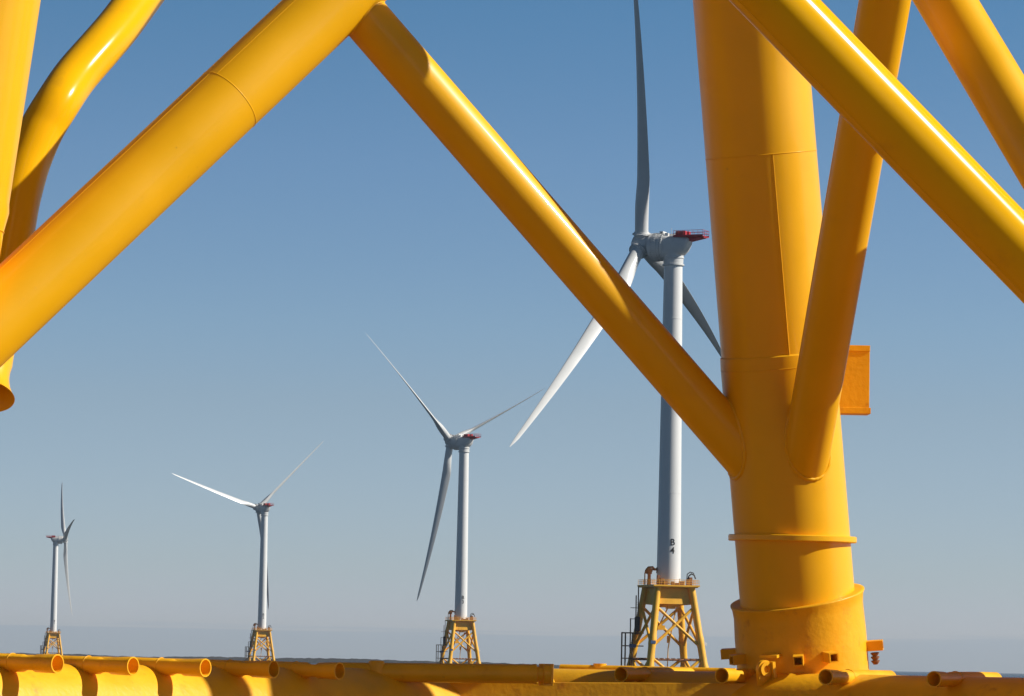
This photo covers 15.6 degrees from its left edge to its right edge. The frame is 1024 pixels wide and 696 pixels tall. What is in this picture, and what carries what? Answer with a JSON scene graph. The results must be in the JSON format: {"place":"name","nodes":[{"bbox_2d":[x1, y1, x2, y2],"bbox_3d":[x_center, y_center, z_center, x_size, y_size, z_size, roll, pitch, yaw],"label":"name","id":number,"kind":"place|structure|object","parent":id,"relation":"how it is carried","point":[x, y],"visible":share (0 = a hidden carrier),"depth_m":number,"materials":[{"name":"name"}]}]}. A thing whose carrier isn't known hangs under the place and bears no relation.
{"place":"outdoors","nodes":[
{"label":"outdoors","id":0,"kind":"place"},
{"bbox_2d":[7,653,559,667],"bbox_3d":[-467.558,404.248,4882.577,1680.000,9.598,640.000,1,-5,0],"label":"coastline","id":1,"kind":"structure","parent":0,"point":[313,660],"depth_m":4730.97,"materials":[{"name":"blue liquid"}]},
{"bbox_2d":[0,0,1023,673],"label":"sky","id":2,"kind":"structure","parent":0,"point":[228,342],"materials":[{"name":"blue"}]},
{"bbox_2d":[310,663,1023,677],"bbox_3d":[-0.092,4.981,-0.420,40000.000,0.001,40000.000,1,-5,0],"label":"sea","id":3,"kind":"structure","parent":0,"point":[1015,675],"depth_m":6448.64,"materials":[{"name":"blue liquid"}]},
{"bbox_2d":[40,486,74,654],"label":"wind turbine","id":4,"kind":"object","parent":3,"relation":"in","point":[56,540],"visible":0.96,"depth_m":3096.54,"materials":[{"name":"white metal"}]},
{"bbox_2d":[172,443,321,660],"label":"wind turbine","id":5,"kind":"object","parent":3,"relation":"in","point":[262,509],"visible":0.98,"depth_m":2374.48,"materials":[{"name":"white metal"}]},
{"bbox_2d":[368,336,544,663],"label":"wind turbine","id":6,"kind":"object","parent":3,"relation":"in","point":[462,442],"visible":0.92,"depth_m":1615.82,"materials":[{"name":"white metal"}]},
{"bbox_2d":[510,0,720,667],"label":"wind turbine","id":7,"kind":"object","parent":3,"relation":"in","point":[662,253],"visible":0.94,"depth_m":844.39,"materials":[{"name":"white metal"}]},
{"bbox_3d":[1.854,7.923,41.484,44.000,5.210,44.000,1,-5,0],"label":"cargo barge","id":8,"kind":"object","parent":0,"visible":0},
{"bbox_2d":[0,0,1023,695],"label":"steel jacket foundation","id":9,"kind":"object","parent":8,"relation":"on","point":[794,364],"visible":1,"depth_m":49.72,"materials":[{"name":"yellow paint"}]}
]}

